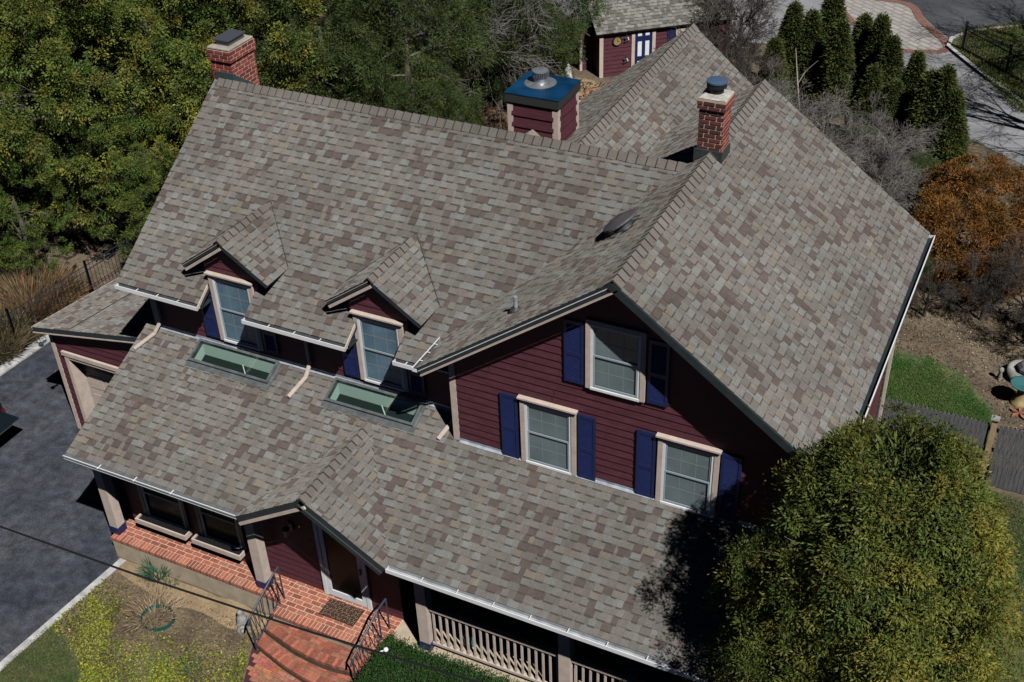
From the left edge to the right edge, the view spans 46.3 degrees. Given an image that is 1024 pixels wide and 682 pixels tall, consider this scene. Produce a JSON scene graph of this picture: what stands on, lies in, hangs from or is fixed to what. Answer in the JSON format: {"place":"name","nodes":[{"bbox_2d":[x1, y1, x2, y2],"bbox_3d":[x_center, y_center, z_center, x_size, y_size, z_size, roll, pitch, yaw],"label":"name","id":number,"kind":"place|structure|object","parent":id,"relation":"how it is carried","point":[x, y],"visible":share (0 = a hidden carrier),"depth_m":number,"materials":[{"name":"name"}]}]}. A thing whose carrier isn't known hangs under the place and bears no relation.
{"place":"outdoors","nodes":[
{"label":"outdoors","id":0,"kind":"place"},
{"bbox_2d":[0,626,80,681],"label":"front lawn","id":1,"kind":"structure","parent":0,"point":[78,672],"depth_m":23.66,"materials":[{"name":"plant"}]},
{"bbox_2d":[0,255,99,343],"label":"ornamental grass","id":2,"kind":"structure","parent":0,"point":[22,289],"depth_m":33.85,"materials":[{"name":"brown plant"}]},
{"bbox_2d":[0,342,134,660],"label":"driveway","id":3,"kind":"structure","parent":0,"point":[49,493],"depth_m":27.31,"materials":[{"name":"grey asphalt"}]},
{"bbox_2d":[0,403,18,434],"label":"pickup truck","id":4,"kind":"object","parent":3,"relation":"on","point":[7,420],"visible":1,"depth_m":28.74,"materials":[{"name":"black paint"}]},
{"bbox_2d":[0,526,479,681],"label":"overhead cable","id":5,"kind":"object","parent":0,"point":[278,621],"visible":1,"depth_m":7.14,"materials":[{"name":"black plastic"}]},
{"bbox_2d":[244,639,300,681],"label":"path","id":6,"kind":"structure","parent":0,"point":[261,667],"depth_m":23.31,"materials":[{"name":"brick"}]},
{"bbox_2d":[462,625,477,647],"bbox_3d":[-0.816,5.665,22.900,0.340,0.300,0.331,14,39,22],"label":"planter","id":7,"kind":"object","parent":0,"point":[470,636],"visible":0.64,"depth_m":22.82,"materials":[{"name":"teal paint"}]},
{"bbox_2d":[0,1,1023,681],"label":"ground","id":8,"kind":"structure","parent":0,"point":[86,249],"depth_m":32.52,"materials":[{"name":"green plant"}]},
{"bbox_2d":[0,304,41,363],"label":"ornamental grass","id":9,"kind":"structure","parent":8,"relation":"on","point":[8,347],"depth_m":32.07,"materials":[{"name":"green plant"}]},
{"bbox_2d":[0,334,49,375],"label":"kerb strip","id":10,"kind":"object","parent":8,"relation":"on","point":[29,350],"depth_m":32.24,"materials":[{"name":"concrete"}]},
{"bbox_2d":[0,0,66,228],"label":"leafy tree","id":11,"kind":"object","parent":8,"relation":"on","point":[17,54],"visible":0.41,"depth_m":35.07,"materials":[{"name":"green plant"}]},
{"bbox_2d":[0,142,78,282],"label":"leafy tree","id":12,"kind":"object","parent":8,"relation":"on","point":[28,244],"visible":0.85,"depth_m":33.81,"materials":[{"name":"green plant"}]},
{"bbox_2d":[0,78,93,223],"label":"leafy tree","id":13,"kind":"object","parent":8,"relation":"on","point":[5,87],"visible":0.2,"depth_m":36.06,"materials":[{"name":"green plant"}]},
{"bbox_2d":[0,558,125,670],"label":"kerb strip","id":14,"kind":"object","parent":8,"relation":"on","point":[81,595],"visible":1,"depth_m":24.72,"materials":[{"name":"concrete"}]},
{"bbox_2d":[0,233,137,363],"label":"iron fence","id":15,"kind":"object","parent":8,"relation":"on","point":[8,312],"visible":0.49,"depth_m":32.98,"materials":[{"name":"black metal"}]},
{"bbox_2d":[0,0,143,175],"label":"leafy tree","id":16,"kind":"object","parent":8,"relation":"on","point":[44,68],"visible":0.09,"depth_m":37.25,"materials":[{"name":"green plant"}]},
{"bbox_2d":[0,0,188,241],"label":"leafy tree","id":17,"kind":"object","parent":8,"relation":"on","point":[88,172],"visible":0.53,"depth_m":33.65,"materials":[{"name":"green plant"}]},
{"bbox_2d":[20,0,190,99],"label":"leafy tree","id":18,"kind":"object","parent":8,"relation":"on","point":[86,37],"depth_m":41.30,"materials":[{"name":"green plant"}]},
{"bbox_2d":[57,115,175,258],"bbox_3d":[-11.310,-4.477,35.146,3.668,4.586,3.452,3,36,7],"label":"leafy tree","id":19,"kind":"object","parent":8,"relation":"on","point":[133,171],"visible":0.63,"depth_m":34.15,"materials":[{"name":"green plant"}]},
{"bbox_2d":[18,0,221,207],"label":"leafy tree","id":20,"kind":"object","parent":8,"relation":"on","point":[87,15],"visible":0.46,"depth_m":34.37,"materials":[{"name":"green plant"}]},
{"bbox_2d":[29,0,243,147],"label":"leafy tree","id":21,"kind":"object","parent":8,"relation":"on","point":[216,10],"visible":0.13,"depth_m":35.93,"materials":[{"name":"green plant"}]},
{"bbox_2d":[52,567,269,681],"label":"front bed","id":22,"kind":"object","parent":8,"relation":"on","point":[199,624],"visible":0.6,"depth_m":24.16,"materials":[{"name":"soil"}]},
{"bbox_2d":[50,578,250,681],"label":"groundcover","id":23,"kind":"object","parent":22,"relation":"on","point":[91,659],"visible":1,"depth_m":23.72,"materials":[{"name":"green plant"}]},
{"bbox_2d":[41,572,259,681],"bbox_3d":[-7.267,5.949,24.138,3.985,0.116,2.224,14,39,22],"label":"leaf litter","id":24,"kind":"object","parent":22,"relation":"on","point":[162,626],"visible":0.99,"depth_m":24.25,"materials":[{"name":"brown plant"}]},
{"bbox_2d":[121,584,184,631],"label":"dried perennial","id":25,"kind":"object","parent":22,"relation":"on","point":[154,600],"visible":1,"depth_m":24.55,"materials":[{"name":"brown plant"}]},
{"bbox_2d":[140,604,174,631],"bbox_3d":[-7.246,5.666,24.482,0.724,0.100,0.630,14,39,22],"label":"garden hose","id":26,"kind":"object","parent":22,"relation":"on","point":[167,626],"visible":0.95,"depth_m":24.43,"materials":[{"name":"teal plastic"}]},
{"bbox_2d":[118,560,272,632],"bbox_3d":[-6.753,5.356,24.955,3.892,0.001,0.672,14,39,22],"label":"sand strip","id":27,"kind":"object","parent":22,"relation":"on","point":[203,604],"visible":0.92,"depth_m":24.89,"materials":[{"name":"sand"}]},
{"bbox_2d":[133,556,172,586],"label":"daffodil clump","id":28,"kind":"object","parent":27,"relation":"on","point":[151,572],"visible":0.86,"depth_m":25.35,"materials":[{"name":"green plant"}]},
{"bbox_2d":[236,610,247,634],"bbox_3d":[-5.461,5.637,24.142,0.257,0.420,0.435,-9,36,-9],"label":"garden ornament","id":29,"kind":"object","parent":27,"relation":"on","point":[241,622],"visible":0.94,"depth_m":24.13,"materials":[{"name":"grey stone"}]},
{"bbox_2d":[132,75,212,199],"bbox_3d":[-9.402,-5.703,36.145,4.074,5.292,4.004,25,44,32],"label":"leafy tree","id":30,"kind":"object","parent":8,"relation":"on","point":[161,139],"visible":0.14,"depth_m":34.53,"materials":[{"name":"green plant"}]},
{"bbox_2d":[107,0,291,104],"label":"leafy tree","id":31,"kind":"object","parent":8,"relation":"on","point":[245,20],"visible":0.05,"depth_m":41.19,"materials":[{"name":"green plant"}]},
{"bbox_2d":[114,0,344,168],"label":"leafy tree","id":32,"kind":"object","parent":8,"relation":"on","point":[312,11],"visible":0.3,"depth_m":34.61,"materials":[{"name":"green plant"}]},
{"bbox_2d":[201,0,384,93],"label":"conifer tree","id":33,"kind":"object","parent":8,"relation":"on","point":[324,37],"visible":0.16,"depth_m":39.09,"materials":[{"name":"green plant"}]},
{"bbox_2d":[234,0,418,107],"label":"conifer tree","id":34,"kind":"object","parent":8,"relation":"on","point":[331,53],"visible":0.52,"depth_m":35.74,"materials":[{"name":"green plant"}]},
{"bbox_2d":[310,0,498,120],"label":"conifer tree","id":35,"kind":"object","parent":8,"relation":"on","point":[356,75],"visible":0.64,"depth_m":36.06,"materials":[{"name":"green plant"}]},
{"bbox_2d":[322,0,500,114],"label":"conifer tree","id":36,"kind":"object","parent":8,"relation":"on","point":[415,45],"visible":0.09,"depth_m":39.90,"materials":[{"name":"green plant"}]},
{"bbox_2d":[383,52,486,125],"bbox_3d":[-2.402,-6.189,36.264,3.652,5.480,3.608,20,41,28],"label":"conifer tree","id":37,"kind":"object","parent":8,"relation":"on","point":[464,109],"visible":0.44,"depth_m":35.17,"materials":[{"name":"green plant"}]},
{"bbox_2d":[351,631,530,681],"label":"hedge","id":38,"kind":"object","parent":8,"relation":"on","point":[381,668],"visible":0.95,"depth_m":22.04,"materials":[{"name":"green plant"}]},
{"bbox_2d":[327,0,578,86],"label":"bare tree","id":39,"kind":"object","parent":8,"relation":"on","point":[463,81],"visible":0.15,"depth_m":41.67,"materials":[{"name":"grey plant"}]},
{"bbox_2d":[326,0,595,121],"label":"bare tree","id":40,"kind":"object","parent":8,"relation":"on","point":[502,24],"visible":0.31,"depth_m":38.96,"materials":[{"name":"grey plant"}]},
{"bbox_2d":[325,0,598,127],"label":"bare tree","id":41,"kind":"object","parent":8,"relation":"on","point":[498,103],"visible":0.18,"depth_m":41.95,"materials":[{"name":"grey plant"}]},
{"bbox_2d":[346,63,603,129],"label":"leaf litter","id":42,"kind":"object","parent":8,"relation":"on","point":[505,119],"visible":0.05,"depth_m":44.88,"materials":[{"name":"brown plant"}]},
{"bbox_2d":[31,23,934,681],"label":"house","id":43,"kind":"structure","parent":8,"relation":"on","point":[651,309],"depth_m":22.16,"materials":[{"name":"tile"}]},
{"bbox_2d":[82,364,114,404],"bbox_3d":[-9.299,1.402,28.700,2.140,2.230,0.055,14,39,22],"label":"garage door","id":44,"kind":"structure","parent":43,"relation":"in","point":[98,380],"depth_m":28.73,"materials":[{"name":"beige paint"}]},
{"bbox_2d":[136,484,191,530],"bbox_3d":[-7.315,3.282,24.967,1.220,1.482,0.057,14,39,22],"label":"window","id":45,"kind":"structure","parent":43,"relation":"in","point":[156,505],"depth_m":25.16,"materials":[{"name":"glass"}]},
{"bbox_2d":[193,504,247,552],"bbox_3d":[-5.994,3.619,24.417,1.160,1.482,0.057,14,39,22],"label":"window","id":46,"kind":"structure","parent":43,"relation":"in","point":[215,526],"depth_m":24.60,"materials":[{"name":"glass"}]},
{"bbox_2d":[204,270,264,350],"bbox_3d":[-5.462,-0.566,23.637,1.120,1.637,0.101,14,39,22],"label":"window","id":47,"kind":"structure","parent":43,"relation":"in","point":[231,296],"depth_m":23.69,"materials":[{"name":"glass"}]},
{"bbox_2d":[319,598,364,625],"bbox_3d":[-3.376,5.369,23.705,0.800,0.019,0.440,14,39,22],"label":"doormat","id":48,"kind":"object","parent":43,"relation":"on","point":[342,612],"visible":1,"depth_m":23.70,"materials":[{"name":"brown fabric"}]},
{"bbox_2d":[312,515,372,610],"bbox_3d":[-3.313,4.265,23.259,1.100,2.330,0.075,14,39,22],"label":"door","id":49,"kind":"structure","parent":43,"relation":"in","point":[344,576],"depth_m":23.46,"materials":[{"name":"white paint"}]},
{"bbox_2d":[349,309,409,392],"bbox_3d":[-2.460,0.213,22.397,1.120,1.607,0.101,14,39,22],"label":"window","id":50,"kind":"structure","parent":43,"relation":"in","point":[379,338],"depth_m":22.44,"materials":[{"name":"glass"}]},
{"bbox_2d":[516,394,577,475],"bbox_3d":[0.626,1.679,20.937,1.120,1.487,0.101,14,39,22],"label":"window","id":51,"kind":"structure","parent":43,"relation":"in","point":[548,430],"depth_m":20.95,"materials":[{"name":"beige paint"}]},
{"bbox_2d":[585,317,647,402],"bbox_3d":[1.672,0.322,19.329,1.040,1.392,0.057,14,39,22],"label":"window","id":52,"kind":"structure","parent":43,"relation":"in","point":[615,355],"depth_m":19.33,"materials":[{"name":"white glass"}]},
{"bbox_2d":[655,432,722,517],"bbox_3d":[2.918,2.272,19.990,1.120,1.507,0.101,14,39,22],"label":"window","id":53,"kind":"structure","parent":43,"relation":"in","point":[687,475],"depth_m":20.00,"materials":[{"name":"beige paint"}]},
{"bbox_2d":[478,0,587,101],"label":"conifer tree","id":54,"kind":"object","parent":8,"relation":"on","point":[565,29],"visible":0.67,"depth_m":40.34,"materials":[{"name":"green plant"}]},
{"bbox_2d":[482,0,610,67],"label":"bare tree","id":55,"kind":"object","parent":8,"relation":"on","point":[584,5],"visible":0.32,"depth_m":42.97,"materials":[{"name":"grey plant"}]},
{"bbox_2d":[563,6,592,70],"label":"lean to","id":56,"kind":"object","parent":8,"relation":"on","point":[587,64],"visible":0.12,"depth_m":46.29,"materials":[{"name":"red paint"}]},
{"bbox_2d":[574,78,601,97],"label":"gravel patch","id":57,"kind":"object","parent":8,"relation":"on","point":[591,85],"visible":0.22,"depth_m":45.42,"materials":[{"name":"beige gravel"}]},
{"bbox_2d":[577,0,737,77],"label":"shed","id":58,"kind":"structure","parent":8,"relation":"on","point":[644,25],"depth_m":45.51,"materials":[{"name":"red paint"}]},
{"bbox_2d":[635,30,652,63],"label":"door","id":59,"kind":"structure","parent":58,"relation":"in","point":[643,39],"depth_m":45.61,"materials":[{"name":"blue paint"}]},
{"bbox_2d":[661,0,772,64],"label":"bare bush","id":60,"kind":"object","parent":8,"relation":"on","point":[736,32],"visible":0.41,"depth_m":43.59,"materials":[{"name":"plant"}]},
{"bbox_2d":[706,14,767,82],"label":"bare bush","id":61,"kind":"object","parent":8,"relation":"on","point":[746,54],"visible":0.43,"depth_m":42.26,"materials":[{"name":"plant"}]},
{"bbox_2d":[687,0,787,65],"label":"bare bush","id":62,"kind":"object","parent":8,"relation":"on","point":[760,5],"visible":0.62,"depth_m":45.20,"materials":[{"name":"plant"}]},
{"bbox_2d":[730,47,789,89],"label":"bare bush","id":63,"kind":"object","parent":8,"relation":"on","point":[765,66],"visible":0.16,"depth_m":40.83,"materials":[{"name":"plant"}]},
{"bbox_2d":[754,34,793,101],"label":"arborvitae","id":64,"kind":"object","parent":8,"relation":"on","point":[774,44],"visible":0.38,"depth_m":41.35,"materials":[{"name":"green plant"}]},
{"bbox_2d":[775,0,809,97],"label":"arborvitae","id":65,"kind":"object","parent":8,"relation":"on","point":[790,29],"visible":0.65,"depth_m":42.47,"materials":[{"name":"green plant"}]},
{"bbox_2d":[744,55,843,133],"bbox_3d":[8.948,-7.537,39.444,3.527,3.231,3.768,-14,37,-16],"label":"bare shrub","id":66,"kind":"object","parent":8,"relation":"on","point":[781,86],"visible":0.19,"depth_m":39.44,"materials":[{"name":"grey plant"}]},
{"bbox_2d":[787,7,826,101],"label":"arborvitae","id":67,"kind":"object","parent":8,"relation":"on","point":[812,33],"visible":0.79,"depth_m":42.43,"materials":[{"name":"green plant"}]},
{"bbox_2d":[807,0,851,98],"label":"arborvitae","id":68,"kind":"object","parent":8,"relation":"on","point":[832,11],"visible":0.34,"depth_m":42.15,"materials":[{"name":"green plant"}]},
{"bbox_2d":[783,75,879,151],"bbox_3d":[9.980,-6.902,38.430,3.862,3.312,3.615,-5,36,-3],"label":"bare shrub","id":69,"kind":"object","parent":8,"relation":"on","point":[817,116],"visible":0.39,"depth_m":38.41,"materials":[{"name":"grey plant"}]},
{"bbox_2d":[782,94,880,169],"bbox_3d":[9.624,-5.841,36.867,3.747,3.433,4.003,5,36,10],"label":"bare shrub","id":70,"kind":"object","parent":8,"relation":"on","point":[852,153],"visible":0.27,"depth_m":36.20,"materials":[{"name":"grey plant"}]},
{"bbox_2d":[806,16,857,116],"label":"arborvitae","id":71,"kind":"object","parent":8,"relation":"on","point":[838,57],"visible":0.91,"depth_m":41.56,"materials":[{"name":"green plant"}]},
{"bbox_2d":[837,12,873,102],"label":"arborvitae","id":72,"kind":"object","parent":8,"relation":"on","point":[862,27],"visible":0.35,"depth_m":41.77,"materials":[{"name":"green plant"}]},
{"bbox_2d":[830,123,885,177],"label":"bare shrub","id":73,"kind":"object","parent":8,"relation":"on","point":[855,127],"visible":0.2,"depth_m":37.33,"materials":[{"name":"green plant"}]},
{"bbox_2d":[841,63,885,154],"bbox_3d":[11.793,-7.755,39.663,1.775,3.107,1.670,13,38,20],"label":"arborvitae","id":74,"kind":"object","parent":8,"relation":"on","point":[872,78],"visible":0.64,"depth_m":39.18,"materials":[{"name":"green plant"}]},
{"bbox_2d":[846,11,892,109],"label":"arborvitae","id":75,"kind":"object","parent":8,"relation":"on","point":[881,25],"visible":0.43,"depth_m":41.02,"materials":[{"name":"green plant"}]},
{"bbox_2d":[863,33,905,124],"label":"arborvitae","id":76,"kind":"object","parent":8,"relation":"on","point":[888,59],"visible":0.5,"depth_m":40.29,"materials":[{"name":"green plant"}]},
{"bbox_2d":[833,119,936,198],"bbox_3d":[10.798,-5.397,36.343,3.768,3.231,3.527,14,39,22],"label":"bare shrub","id":77,"kind":"object","parent":8,"relation":"on","point":[916,144],"visible":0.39,"depth_m":35.89,"materials":[{"name":"grey plant"}]},
{"bbox_2d":[874,77,906,154],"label":"arborvitae","id":78,"kind":"object","parent":8,"relation":"on","point":[895,95],"visible":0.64,"depth_m":38.84,"materials":[{"name":"green plant"}]},
{"bbox_2d":[835,90,948,189],"bbox_3d":[11.916,-6.265,37.754,3.174,2.908,3.391,-22,40,-25],"label":"bare shrub","id":79,"kind":"object","parent":8,"relation":"on","point":[874,120],"visible":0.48,"depth_m":37.77,"materials":[{"name":"grey plant"}]},
{"bbox_2d":[860,133,930,215],"bbox_3d":[10.721,-4.317,34.902,3.439,3.150,3.673,26,44,34],"label":"bare shrub","id":80,"kind":"object","parent":8,"relation":"on","point":[891,161],"visible":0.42,"depth_m":35.01,"materials":[{"name":"grey plant"}]},
{"bbox_2d":[888,48,927,132],"bbox_3d":[13.108,-7.866,39.331,1.743,3.606,1.684,-22,40,-25],"label":"arborvitae","id":81,"kind":"object","parent":8,"relation":"on","point":[916,67],"visible":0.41,"depth_m":38.62,"materials":[{"name":"green plant"}]},
{"bbox_2d":[883,150,945,216],"bbox_3d":[12.312,-4.686,36.114,2.297,2.122,2.270,-21,39,-24],"label":"bare shrub","id":82,"kind":"object","parent":8,"relation":"on","point":[923,161],"visible":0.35,"depth_m":35.71,"materials":[{"name":"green plant"}]},
{"bbox_2d":[890,68,940,167],"bbox_3d":[13.267,-7.118,38.373,1.883,3.486,1.988,-29,43,-32],"label":"arborvitae","id":83,"kind":"object","parent":8,"relation":"on","point":[918,104],"visible":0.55,"depth_m":37.83,"materials":[{"name":"green plant"}]},
{"bbox_2d":[907,63,960,171],"bbox_3d":[13.594,-7.087,38.079,1.905,3.769,1.804,-4,36,-2],"label":"arborvitae","id":84,"kind":"object","parent":8,"relation":"on","point":[947,80],"visible":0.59,"depth_m":37.31,"materials":[{"name":"green plant"}]},
{"bbox_2d":[908,255,964,316],"bbox_3d":[11.139,-1.443,31.794,1.899,1.986,1.613,21,42,29],"label":"bare bush","id":85,"kind":"object","parent":8,"relation":"on","point":[920,284],"visible":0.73,"depth_m":31.72,"materials":[{"name":"brown plant"}]},
{"bbox_2d":[921,86,972,170],"bbox_3d":[13.807,-6.591,37.886,1.749,3.145,1.803,18,40,26],"label":"arborvitae","id":86,"kind":"object","parent":8,"relation":"on","point":[948,149],"visible":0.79,"depth_m":37.41,"materials":[{"name":"green plant"}]},
{"bbox_2d":[876,397,1023,493],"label":"stockade fence","id":87,"kind":"object","parent":8,"relation":"on","point":[1006,475],"visible":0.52,"depth_m":26.36,"materials":[{"name":"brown wood"}]},
{"bbox_2d":[896,244,1023,489],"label":"leaf litter","id":88,"kind":"object","parent":8,"relation":"on","point":[1010,331],"visible":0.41,"depth_m":31.30,"materials":[{"name":"brown plant"}]},
{"bbox_2d":[900,0,1023,37],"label":"paved court","id":89,"kind":"object","parent":8,"relation":"on","point":[948,18],"visible":0.83,"depth_m":50.14,"materials":[{"name":"asphalt"}]},
{"bbox_2d":[905,152,1023,306],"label":"bronze evergreen","id":90,"kind":"object","parent":8,"relation":"on","point":[939,204],"visible":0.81,"depth_m":33.21,"materials":[{"name":"orange plant"}]},
{"bbox_2d":[940,243,1023,327],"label":"bare bush","id":91,"kind":"object","parent":8,"relation":"on","point":[976,288],"visible":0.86,"depth_m":31.43,"materials":[{"name":"brown plant"}]},
{"bbox_2d":[980,227,1023,326],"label":"bare bush","id":92,"kind":"object","parent":8,"relation":"on","point":[1014,268],"visible":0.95,"depth_m":31.29,"materials":[{"name":"brown plant"}]},
{"bbox_2d":[1004,293,1023,324],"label":"bare bush","id":93,"kind":"object","parent":8,"relation":"on","point":[1019,318],"visible":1,"depth_m":29.92,"materials":[{"name":"brown plant"}]},
{"bbox_2d":[1005,359,1023,380],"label":"stone planter","id":94,"kind":"object","parent":8,"relation":"on","point":[1011,370],"visible":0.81,"depth_m":29.95,"materials":[{"name":"grey stone"}]},
{"bbox_2d":[1010,376,1023,407],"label":"bird bath","id":95,"kind":"object","parent":8,"relation":"on","point":[1017,383],"visible":1,"depth_m":29.02,"materials":[{"name":"stone"}]},
{"bbox_2d":[629,660,669,681],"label":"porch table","id":96,"kind":"object","parent":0,"point":[638,670],"visible":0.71,"depth_m":21.35,"materials":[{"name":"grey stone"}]},
{"bbox_2d":[530,0,1023,164],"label":"street","id":97,"kind":"structure","parent":0,"point":[994,117],"depth_m":42.93,"materials":[{"name":"grey asphalt"}]},
{"bbox_2d":[844,0,942,49],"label":"paver apron","id":98,"kind":"object","parent":97,"relation":"on","point":[914,34],"visible":0.6,"depth_m":49.65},
{"bbox_2d":[877,0,951,52],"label":"brick border","id":99,"kind":"object","parent":98,"relation":"on","point":[920,18],"visible":1,"depth_m":49.39,"materials":[{"name":"brown brick"}]},
{"bbox_2d":[946,24,1022,103],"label":"kerb stone","id":100,"kind":"object","parent":97,"relation":"on","point":[961,57],"visible":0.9,"depth_m":46.09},
{"bbox_2d":[811,469,1023,681],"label":"lawn","id":101,"kind":"structure","parent":0,"point":[1021,574],"depth_m":24.85,"materials":[{"name":"plant"}]},
{"bbox_2d":[682,400,1023,681],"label":"cedar tree","id":102,"kind":"object","parent":101,"relation":"on","point":[946,513],"visible":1,"depth_m":15.78,"materials":[{"name":"green plant"}]},
{"bbox_2d":[877,349,997,457],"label":"side lawn","id":103,"kind":"structure","parent":0,"point":[964,379],"depth_m":29.83,"materials":[{"name":"plant"}]},
{"bbox_2d":[951,21,1023,111],"bbox_3d":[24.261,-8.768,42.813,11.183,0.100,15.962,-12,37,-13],"label":"island lawn","id":104,"kind":"structure","parent":0,"point":[954,42],"depth_m":46.40,"materials":[{"name":"plant"}]},
{"bbox_2d":[961,21,1023,80],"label":"iron fence","id":105,"kind":"object","parent":104,"relation":"on","point":[985,35],"visible":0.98,"depth_m":45.21,"materials":[{"name":"black metal"}]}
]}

